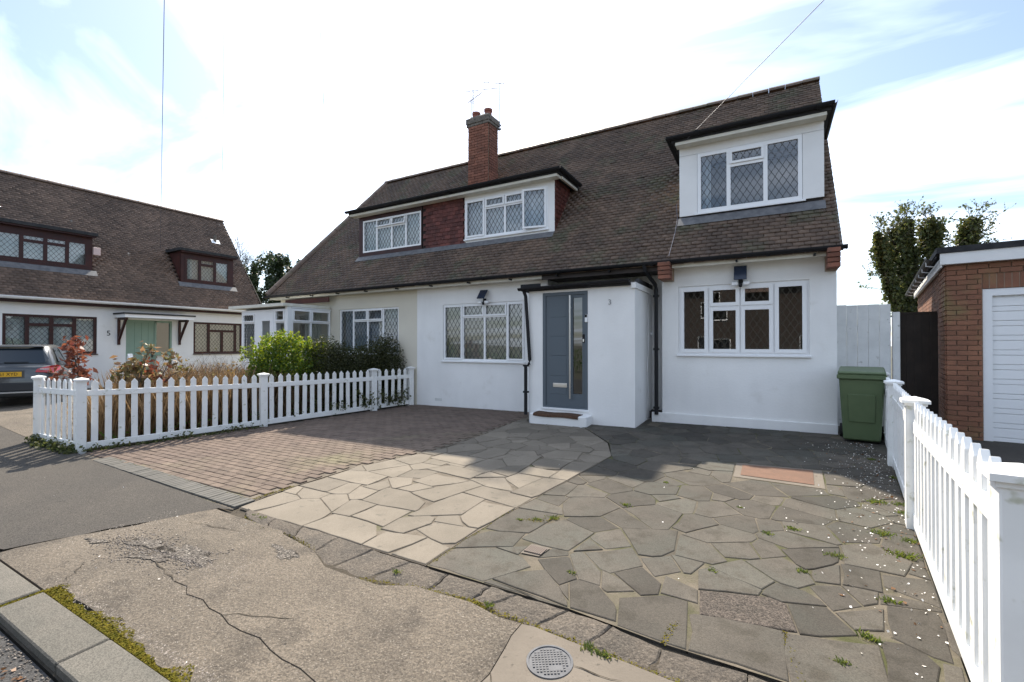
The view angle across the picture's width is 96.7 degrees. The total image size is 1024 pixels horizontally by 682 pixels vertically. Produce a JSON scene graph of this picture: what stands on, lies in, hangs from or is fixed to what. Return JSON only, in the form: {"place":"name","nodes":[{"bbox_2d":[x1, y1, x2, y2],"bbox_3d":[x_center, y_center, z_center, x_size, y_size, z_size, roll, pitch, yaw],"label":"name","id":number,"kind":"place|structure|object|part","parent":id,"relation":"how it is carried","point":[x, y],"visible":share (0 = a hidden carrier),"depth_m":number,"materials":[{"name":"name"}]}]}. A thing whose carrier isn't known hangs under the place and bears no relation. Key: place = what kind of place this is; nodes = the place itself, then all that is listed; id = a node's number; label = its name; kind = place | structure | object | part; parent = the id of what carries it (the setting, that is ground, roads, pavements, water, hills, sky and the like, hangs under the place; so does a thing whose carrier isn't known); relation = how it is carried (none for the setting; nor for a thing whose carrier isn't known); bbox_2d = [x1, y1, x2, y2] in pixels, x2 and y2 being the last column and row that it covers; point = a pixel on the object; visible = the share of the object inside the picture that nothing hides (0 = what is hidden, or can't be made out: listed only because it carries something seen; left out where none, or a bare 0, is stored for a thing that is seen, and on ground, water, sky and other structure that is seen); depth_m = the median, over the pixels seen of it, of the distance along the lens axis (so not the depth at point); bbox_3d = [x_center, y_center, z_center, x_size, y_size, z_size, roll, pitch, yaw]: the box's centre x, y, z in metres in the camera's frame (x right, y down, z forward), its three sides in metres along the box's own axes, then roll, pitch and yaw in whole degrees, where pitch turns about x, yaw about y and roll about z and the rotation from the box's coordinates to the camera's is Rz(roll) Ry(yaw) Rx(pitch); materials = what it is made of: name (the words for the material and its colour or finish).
{"place":"outdoors","nodes":[
{"label":"outdoors","id":0,"kind":"place"},
{"bbox_2d":[0,631,53,681],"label":"road","id":1,"kind":"structure","parent":0,"point":[30,674],"depth_m":2.41,"materials":[{"name":"grey asphalt"}]},
{"bbox_2d":[0,526,296,681],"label":"loose gravel","id":2,"kind":"structure","parent":1,"relation":"on","point":[141,558],"depth_m":3.35,"materials":[{"name":"grey gravel"}]},
{"bbox_2d":[0,440,942,681],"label":"fallen leaves","id":3,"kind":"object","parent":1,"relation":"on","point":[13,669],"visible":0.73,"depth_m":2.86,"materials":[{"name":"brown plant"}]},
{"bbox_2d":[0,386,112,437],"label":"side driveway","id":4,"kind":"structure","parent":0,"point":[16,415],"depth_m":9.56,"materials":[{"name":"concrete"}]},
{"bbox_2d":[0,338,77,401],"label":"parked car","id":5,"kind":"object","parent":4,"relation":"on","point":[21,366],"visible":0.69,"depth_m":10.79,"materials":[{"name":"grey paint"}]},
{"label":"rear window","id":6,"kind":"part","parent":5,"relation":"part of","materials":[{"name":"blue glass"}]},
{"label":"side window","id":7,"kind":"part","parent":5,"relation":"part of","materials":[{"name":"grey glass"}]},
{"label":"side window","id":8,"kind":"part","parent":5,"relation":"part of","materials":[{"name":"grey glass"}]},
{"bbox_2d":[0,426,232,548],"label":"asphalt footway","id":9,"kind":"structure","parent":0,"point":[46,495],"depth_m":4.94,"materials":[{"name":"grey asphalt"}]},
{"bbox_2d":[24,434,82,454],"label":"weed clump","id":10,"kind":"object","parent":9,"relation":"on","point":[40,442],"visible":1,"depth_m":7.25,"materials":[{"name":"green plant"}]},
{"bbox_2d":[0,426,239,681],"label":"verge soil","id":11,"kind":"structure","parent":0,"point":[229,511],"depth_m":4.06,"materials":[{"name":"brown soil"}]},
{"bbox_2d":[0,460,805,681],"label":"moss","id":12,"kind":"object","parent":11,"relation":"on","point":[138,652],"visible":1,"depth_m":2.65,"materials":[{"name":"green plant"}]},
{"bbox_2d":[61,404,406,449],"bbox_3d":[-6.442,1.590,10.370,5.550,0.346,6.010,0,-1,30],"label":"garden bed","id":13,"kind":"object","parent":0,"point":[250,427],"visible":0.12,"depth_m":9.18,"materials":[{"name":"soil"}]},
{"bbox_2d":[47,335,191,412],"bbox_3d":[-6.945,0.784,8.151,1.967,1.789,0.795,0,-1,-44],"label":"shrub","id":14,"kind":"object","parent":13,"relation":"on","point":[80,371],"visible":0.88,"depth_m":8.05,"materials":[{"name":"red plant"}]},
{"bbox_2d":[67,359,332,441],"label":"dry grass","id":15,"kind":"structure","parent":13,"relation":"on","point":[101,411],"depth_m":8.55,"materials":[{"name":"plant"}]},
{"bbox_2d":[90,405,324,440],"bbox_3d":[-6.233,1.513,9.354,2.818,0.406,3.891,0,-1,30],"label":"ground cover","id":16,"kind":"object","parent":13,"relation":"on","point":[101,433],"visible":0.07,"depth_m":8.35,"materials":[{"name":"green plant"}]},
{"bbox_2d":[139,342,278,412],"bbox_3d":[-6.442,0.828,9.251,2.517,1.611,2.517,0,-1,30],"label":"bush","id":17,"kind":"object","parent":13,"relation":"on","point":[218,369],"visible":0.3,"depth_m":9.13,"materials":[{"name":"brown plant"}]},
{"bbox_2d":[31,366,415,454],"bbox_3d":[-4.952,1.191,9.120,6.844,1.206,1.351,0,-1,-35],"label":"picket fence","id":18,"kind":"object","parent":13,"relation":"on","point":[79,392],"visible":0.95,"depth_m":8.08,"materials":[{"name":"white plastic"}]},
{"bbox_2d":[257,384,411,418],"bbox_3d":[-3.743,1.343,10.173,0.431,0.670,3.803,0,-1,44],"label":"ivy","id":19,"kind":"object","parent":18,"relation":"attached to","point":[384,401],"visible":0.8,"depth_m":10.60,"materials":[{"name":"green plant"}]},
{"bbox_2d":[208,361,251,393],"bbox_3d":[-5.600,1.024,9.333,1.410,1.219,0.970,0,-1,21],"label":"bush","id":20,"kind":"object","parent":13,"relation":"on","point":[232,373],"visible":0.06,"depth_m":9.32,"materials":[{"name":"brown plant"}]},
{"bbox_2d":[239,329,329,410],"bbox_3d":[-5.035,0.809,10.192,1.215,2.185,2.136,0,-1,44],"label":"shrub","id":21,"kind":"object","parent":13,"relation":"on","point":[293,361],"visible":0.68,"depth_m":9.86,"materials":[{"name":"green plant"}]},
{"bbox_2d":[301,331,406,410],"bbox_3d":[-3.875,0.743,10.980,1.111,2.017,2.644,0,-1,42],"label":"hedge","id":22,"kind":"object","parent":13,"relation":"on","point":[362,360],"visible":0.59,"depth_m":10.83,"materials":[{"name":"green plant"}]},
{"bbox_2d":[81,405,528,509],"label":"block paving","id":23,"kind":"structure","parent":0,"point":[232,469],"depth_m":6.97,"materials":[{"name":"brown brick"}]},
{"bbox_2d":[79,423,262,451],"bbox_3d":[-5.746,1.639,7.983,0.319,0.221,2.686,0,-1,44],"label":"weed clump","id":24,"kind":"object","parent":23,"relation":"on","point":[117,444],"visible":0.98,"depth_m":7.75,"materials":[{"name":"green plant"}]},
{"bbox_2d":[0,509,747,681],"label":"concrete crossover","id":25,"kind":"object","parent":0,"point":[323,621],"visible":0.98,"depth_m":2.73,"materials":[{"name":"concrete"}]},
{"bbox_2d":[20,507,510,681],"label":"exposed aggregate","id":26,"kind":"object","parent":25,"relation":"on","point":[147,591],"visible":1,"depth_m":3.08,"materials":[{"name":"gravel"}]},
{"bbox_2d":[526,645,572,678],"bbox_3d":[0.190,1.624,2.288,0.236,0.042,0.237,0,-1,30],"label":"manhole cover","id":27,"kind":"object","parent":25,"relation":"on","point":[549,661],"visible":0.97,"depth_m":2.28,"materials":[{"name":"grey metal"}]},
{"bbox_2d":[240,419,610,566],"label":"beige crazy paving","id":28,"kind":"structure","parent":0,"point":[424,509],"depth_m":4.92,"materials":[{"name":"stone"}]},
{"bbox_2d":[230,509,774,681],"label":"paving edge bed","id":29,"kind":"object","parent":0,"point":[362,561],"visible":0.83,"depth_m":2.76,"materials":[{"name":"stone"}]},
{"bbox_2d":[252,458,923,665],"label":"weeds","id":30,"kind":"object","parent":29,"relation":"on","point":[587,645],"visible":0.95,"depth_m":3.23,"materials":[{"name":"green plant"}]},
{"bbox_2d":[0,0,1023,345],"label":"sky","id":31,"kind":"structure","parent":0,"point":[929,94],"materials":[{"name":"white"}]},
{"bbox_2d":[56,346,970,681],"bbox_3d":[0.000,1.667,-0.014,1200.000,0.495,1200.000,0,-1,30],"label":"ground","id":32,"kind":"structure","parent":0,"point":[610,450],"depth_m":5.00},
{"bbox_2d":[0,562,169,681],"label":"kerb","id":33,"kind":"structure","parent":32,"relation":"on","point":[53,639],"depth_m":2.54,"materials":[{"name":"concrete"}]},
{"bbox_2d":[0,169,261,387],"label":"chalet house","id":34,"kind":"structure","parent":32,"relation":"on","point":[128,287],"depth_m":16.14,"materials":[{"name":"white paint"}]},
{"bbox_2d":[0,232,83,264],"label":"curtain","id":35,"kind":"object","parent":34,"relation":"hanging from","point":[50,250],"visible":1,"depth_m":14.29,"materials":[{"name":"grey fabric"}]},
{"bbox_2d":[0,229,87,266],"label":"window","id":36,"kind":"structure","parent":34,"relation":"in","point":[45,242],"depth_m":14.28,"materials":[{"name":"brown glass"}]},
{"bbox_2d":[6,316,92,351],"bbox_3d":[-14.299,-0.197,14.097,0.059,1.250,2.020,0,-1,30],"label":"curtain","id":37,"kind":"object","parent":34,"relation":"hanging from","point":[45,335],"visible":0.5,"depth_m":14.00,"materials":[{"name":"grey fabric"}]},
{"bbox_2d":[2,313,97,354],"bbox_3d":[-14.155,-0.175,14.016,0.150,1.235,2.160,0,-1,30],"label":"window","id":38,"kind":"structure","parent":34,"relation":"in","point":[26,324],"depth_m":13.98,"materials":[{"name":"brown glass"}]},
{"bbox_2d":[128,322,153,369],"bbox_3d":[-13.041,0.454,16.012,0.094,2.240,0.760,0,-1,30],"label":"front door","id":39,"kind":"structure","parent":34,"relation":"in","point":[138,331],"depth_m":15.99,"materials":[{"name":"green paint"}]},
{"bbox_2d":[160,0,164,248],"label":"overhead cable","id":40,"kind":"object","parent":34,"relation":"attached to","point":[162,119],"visible":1,"depth_m":11.51,"materials":[{"name":"grey plastic"}]},
{"bbox_2d":[187,259,225,282],"bbox_3d":[-12.425,-2.820,18.478,0.059,0.990,1.570,0,-1,30],"label":"curtain","id":41,"kind":"object","parent":34,"relation":"hanging from","point":[206,271],"visible":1,"depth_m":18.50,"materials":[{"name":"grey fabric"}]},
{"bbox_2d":[185,256,228,284],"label":"window","id":42,"kind":"structure","parent":34,"relation":"in","point":[199,265],"depth_m":18.33,"materials":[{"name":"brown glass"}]},
{"bbox_2d":[195,324,238,351],"bbox_3d":[-11.902,-0.121,18.325,0.059,1.270,1.760,0,-1,30],"label":"curtain","id":43,"kind":"object","parent":34,"relation":"hanging from","point":[204,340],"visible":0.58,"depth_m":18.27,"materials":[{"name":"beige fabric"}]},
{"bbox_2d":[193,322,241,354],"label":"window","id":44,"kind":"structure","parent":34,"relation":"in","point":[208,350],"depth_m":18.30,"materials":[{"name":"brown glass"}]},
{"bbox_2d":[231,232,266,270],"bbox_3d":[-22.510,-3.890,37.415,5.368,11.219,4.246,0,0,11],"label":"bare tree","id":45,"kind":"object","parent":32,"relation":"on","point":[238,244],"visible":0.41,"depth_m":37.77,"materials":[{"name":"brown plant"}]},
{"bbox_2d":[243,262,262,302],"bbox_3d":[-17.434,-1.755,30.008,2.666,6.813,2.535,0,-1,30],"label":"evergreen tree","id":46,"kind":"object","parent":32,"relation":"on","point":[253,275],"visible":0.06,"depth_m":29.48,"materials":[{"name":"green plant"}]},
{"bbox_2d":[250,250,291,303],"bbox_3d":[-15.821,-2.232,30.151,3.647,7.770,3.847,0,0,-12],"label":"evergreen tree","id":47,"kind":"object","parent":32,"relation":"on","point":[277,263],"visible":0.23,"depth_m":29.37,"materials":[{"name":"green plant"}]},
{"bbox_2d":[285,259,299,272],"bbox_3d":[-13.998,-1.933,30.515,3.861,7.178,3.749,0,-1,-20],"label":"evergreen tree","id":48,"kind":"object","parent":32,"relation":"on","point":[290,264],"visible":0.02,"depth_m":30.82,"materials":[{"name":"green plant"}]},
{"bbox_2d":[228,76,847,434],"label":"semi detached house","id":49,"kind":"structure","parent":32,"relation":"on","point":[613,275],"depth_m":9.38,"materials":[{"name":"white paint"}]},
{"bbox_2d":[241,310,256,361],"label":"window","id":50,"kind":"structure","parent":49,"relation":"in","point":[244,313],"depth_m":12.87,"materials":[{"name":"white plastic"}]},
{"bbox_2d":[258,311,273,360],"bbox_3d":[-6.733,0.367,12.473,0.710,2.355,0.056,0,-1,30],"label":"porch door","id":51,"kind":"structure","parent":49,"relation":"in","point":[266,315],"depth_m":12.50,"materials":[{"name":"white plastic"}]},
{"bbox_2d":[275,309,284,357],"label":"window","id":52,"kind":"structure","parent":49,"relation":"in","point":[277,321],"depth_m":12.19,"materials":[{"name":"white plastic"}]},
{"bbox_2d":[291,308,329,357],"bbox_3d":[-5.570,-0.134,12.626,0.096,1.480,1.230,0,-1,30],"label":"window","id":53,"kind":"structure","parent":49,"relation":"in","point":[310,312],"depth_m":12.59,"materials":[{"name":"white plastic"}]},
{"bbox_2d":[305,313,320,360],"bbox_3d":[-5.700,-0.091,13.061,0.087,1.400,0.500,0,-1,30],"label":"curtain","id":54,"kind":"object","parent":49,"relation":"hanging from","point":[316,329],"visible":0.41,"depth_m":13.09,"materials":[{"name":"grey fabric"}]},
{"bbox_2d":[340,307,398,354],"bbox_3d":[-3.934,-0.258,12.458,2.310,1.275,0.150,0,-1,30],"label":"window","id":55,"kind":"structure","parent":49,"relation":"in","point":[383,310],"depth_m":12.48,"materials":[{"name":"white plastic"}]},
{"bbox_2d":[346,309,397,351],"bbox_3d":[-3.843,-0.264,12.608,2.200,1.340,0.088,0,-1,30],"label":"lace curtain","id":56,"kind":"object","parent":49,"relation":"hanging from","point":[391,320],"visible":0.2,"depth_m":12.65,"materials":[{"name":"white fabric"}]},
{"bbox_2d":[363,211,420,252],"bbox_3d":[-3.421,-3.057,12.858,2.210,0.930,0.129,0,-1,30],"label":"window","id":57,"kind":"structure","parent":49,"relation":"in","point":[392,224],"depth_m":12.84,"materials":[{"name":"white plastic"}]},
{"bbox_2d":[367,214,419,250],"bbox_3d":[-3.365,-3.042,12.957,2.130,1.060,0.058,0,-1,30],"label":"net curtain","id":58,"kind":"object","parent":49,"relation":"hanging from","point":[399,241],"visible":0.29,"depth_m":12.92,"materials":[{"name":"white fabric"}]},
{"bbox_2d":[466,92,482,116],"bbox_3d":[-1.099,-6.540,13.114,0.311,1.000,0.699,0,-1,-35],"label":"tv aerial","id":59,"kind":"object","parent":49,"relation":"attached to","point":[473,101],"visible":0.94,"depth_m":13.26,"materials":[{"name":"silver metal"}]},
{"bbox_2d":[465,87,497,92],"bbox_3d":[-0.905,-6.713,13.454,0.999,1.450,0.312,0,0,6],"label":"tv aerial","id":60,"kind":"object","parent":49,"relation":"attached to","point":[482,89],"visible":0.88,"depth_m":13.43,"materials":[{"name":"silver metal"}]},
{"bbox_2d":[477,290,488,304],"bbox_3d":[-0.673,-1.006,10.461,0.280,0.347,0.215,0,-1,30],"label":"floodlight","id":61,"kind":"object","parent":49,"relation":"attached to","point":[481,294],"visible":1,"depth_m":10.45,"materials":[{"name":"black plastic"}]},
{"bbox_2d":[441,301,525,363],"bbox_3d":[-0.694,-0.194,10.620,2.320,1.395,0.150,0,-1,30],"label":"window","id":62,"kind":"structure","parent":49,"relation":"in","point":[484,314],"depth_m":10.58,"materials":[{"name":"white plastic"}]},
{"bbox_2d":[448,304,521,358],"bbox_3d":[-0.631,-0.220,10.730,2.200,1.420,0.088,0,-1,30],"label":"curtain","id":63,"kind":"object","parent":49,"relation":"hanging from","point":[455,340],"visible":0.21,"depth_m":10.69,"materials":[{"name":"white fabric"}]},
{"bbox_2d":[476,80,504,131],"bbox_3d":[-0.569,-6.652,12.957,0.899,1.420,0.312,0,0,-1],"label":"tv aerial","id":64,"kind":"object","parent":49,"relation":"attached to","point":[499,125],"visible":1,"depth_m":12.95,"materials":[{"name":"silver metal"}]},
{"bbox_2d":[463,185,548,240],"bbox_3d":[-0.204,-3.056,10.981,2.360,1.025,0.202,0,-1,30],"label":"window","id":65,"kind":"structure","parent":49,"relation":"in","point":[505,203],"depth_m":10.99,"materials":[{"name":"white plastic"}]},
{"bbox_2d":[469,190,543,235],"bbox_3d":[-0.122,-3.067,11.166,2.200,1.080,0.089,0,-1,30],"label":"net curtain","id":66,"kind":"object","parent":49,"relation":"hanging from","point":[478,215],"visible":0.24,"depth_m":11.11,"materials":[{"name":"white fabric"}]},
{"bbox_2d":[533,411,582,419],"bbox_3d":[0.857,1.386,8.536,0.900,0.076,0.284,0,-1,30],"label":"doormat","id":67,"kind":"object","parent":49,"relation":"on","point":[557,414],"visible":1,"depth_m":8.46,"materials":[{"name":"brown fabric"}]},
{"bbox_2d":[546,294,584,407],"bbox_3d":[1.008,0.188,8.680,0.802,2.126,0.121,0,-1,30],"label":"front door","id":68,"kind":"structure","parent":49,"relation":"in","point":[565,314],"depth_m":8.69,"materials":[{"name":"grey paint"}]},
{"bbox_2d":[702,156,710,208],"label":"curtain","id":69,"kind":"object","parent":49,"relation":"hanging from","point":[706,182],"visible":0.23,"depth_m":8.82,"materials":[{"name":"white fabric"}]},
{"bbox_2d":[731,265,749,286],"bbox_3d":[3.946,-1.117,7.862,0.280,0.365,0.182,0,-1,30],"label":"floodlight","id":70,"kind":"object","parent":49,"relation":"attached to","point":[740,274],"visible":1,"depth_m":7.82,"materials":[{"name":"black plastic"}]},
{"bbox_2d":[677,279,811,357],"bbox_3d":[3.989,-0.366,7.967,2.085,1.285,0.150,0,-1,30],"label":"window","id":71,"kind":"structure","parent":49,"relation":"in","point":[740,305],"depth_m":7.92,"materials":[{"name":"white plastic"}]},
{"bbox_2d":[697,134,801,212],"bbox_3d":[4.312,-3.025,8.341,1.700,1.130,0.096,0,-1,30],"label":"window","id":72,"kind":"structure","parent":49,"relation":"in","point":[762,159],"depth_m":8.30,"materials":[{"name":"white plastic"}]},
{"bbox_2d":[687,0,823,138],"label":"overhead cable","id":73,"kind":"object","parent":49,"relation":"on","point":[761,63],"visible":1,"depth_m":7.40,"materials":[{"name":"grey plastic"}]},
{"bbox_2d":[857,196,1015,316],"bbox_3d":[13.852,-1.641,15.089,4.682,6.335,1.950,0,0,-4],"label":"tree","id":74,"kind":"object","parent":32,"relation":"on","point":[898,253],"visible":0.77,"depth_m":14.78,"materials":[{"name":"green plant"}]},
{"bbox_2d":[905,239,1023,442],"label":"brick garage","id":75,"kind":"structure","parent":32,"relation":"on","point":[973,295],"depth_m":6.62,"materials":[{"name":"brown brick"}]},
{"bbox_2d":[992,295,1023,442],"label":"garage door","id":76,"kind":"structure","parent":75,"relation":"in","point":[1007,310],"depth_m":6.50,"materials":[{"name":"white plastic"}]},
{"bbox_2d":[427,418,968,681],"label":"grey crazy paving","id":77,"kind":"structure","parent":0,"point":[750,600],"depth_m":3.33,"materials":[{"name":"stone"}]},
{"bbox_2d":[521,544,549,555],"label":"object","id":78,"kind":"object","parent":77,"relation":"on","point":[534,549],"visible":1,"depth_m":3.46,"materials":[{"name":"beige stone"}]},
{"bbox_2d":[172,441,948,674],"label":"fallen petals","id":79,"kind":"object","parent":77,"relation":"on","point":[865,538],"visible":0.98,"depth_m":3.84,"materials":[{"name":"white plant"}]},
{"bbox_2d":[733,463,824,488],"bbox_3d":[3.049,1.524,5.213,0.890,0.028,0.740,0,-1,30],"label":"cover surround","id":80,"kind":"object","parent":77,"relation":"on","point":[818,479],"visible":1,"depth_m":5.08,"materials":[{"name":"concrete"}]},
{"bbox_2d":[741,465,813,484],"bbox_3d":[3.048,1.519,5.231,0.730,0.022,0.590,0,-1,30],"label":"rusty cover","id":81,"kind":"object","parent":80,"relation":"on","point":[795,475],"visible":1,"depth_m":5.21,"materials":[{"name":"brown metal"}]},
{"bbox_2d":[837,366,886,441],"bbox_3d":[5.173,0.927,6.735,0.570,1.072,0.754,0,-1,38],"label":"wheelie bin","id":82,"kind":"object","parent":77,"relation":"on","point":[862,395],"visible":0.93,"depth_m":6.49,"materials":[{"name":"green plastic"}]},
{"bbox_2d":[882,372,1023,681],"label":"picket fence","id":83,"kind":"object","parent":77,"relation":"on","point":[963,495],"visible":0.89,"depth_m":2.16,"materials":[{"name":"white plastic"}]},
{"bbox_2d":[972,440,1023,463],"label":"garage forecourt","id":84,"kind":"structure","parent":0,"point":[1008,452],"depth_m":6.04,"materials":[{"name":"concrete"}]},
{"bbox_2d":[837,304,899,425],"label":"side gate","id":85,"kind":"structure","parent":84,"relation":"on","point":[863,332],"depth_m":7.56,"materials":[{"name":"white wood"}]},
{"bbox_2d":[900,311,938,416],"bbox_3d":[6.545,0.521,7.338,0.486,1.980,0.050,0,-1,30],"label":"fence panel","id":86,"kind":"object","parent":84,"relation":"on","point":[918,354],"visible":0.61,"depth_m":7.31,"materials":[{"name":"black wood"}]}
]}

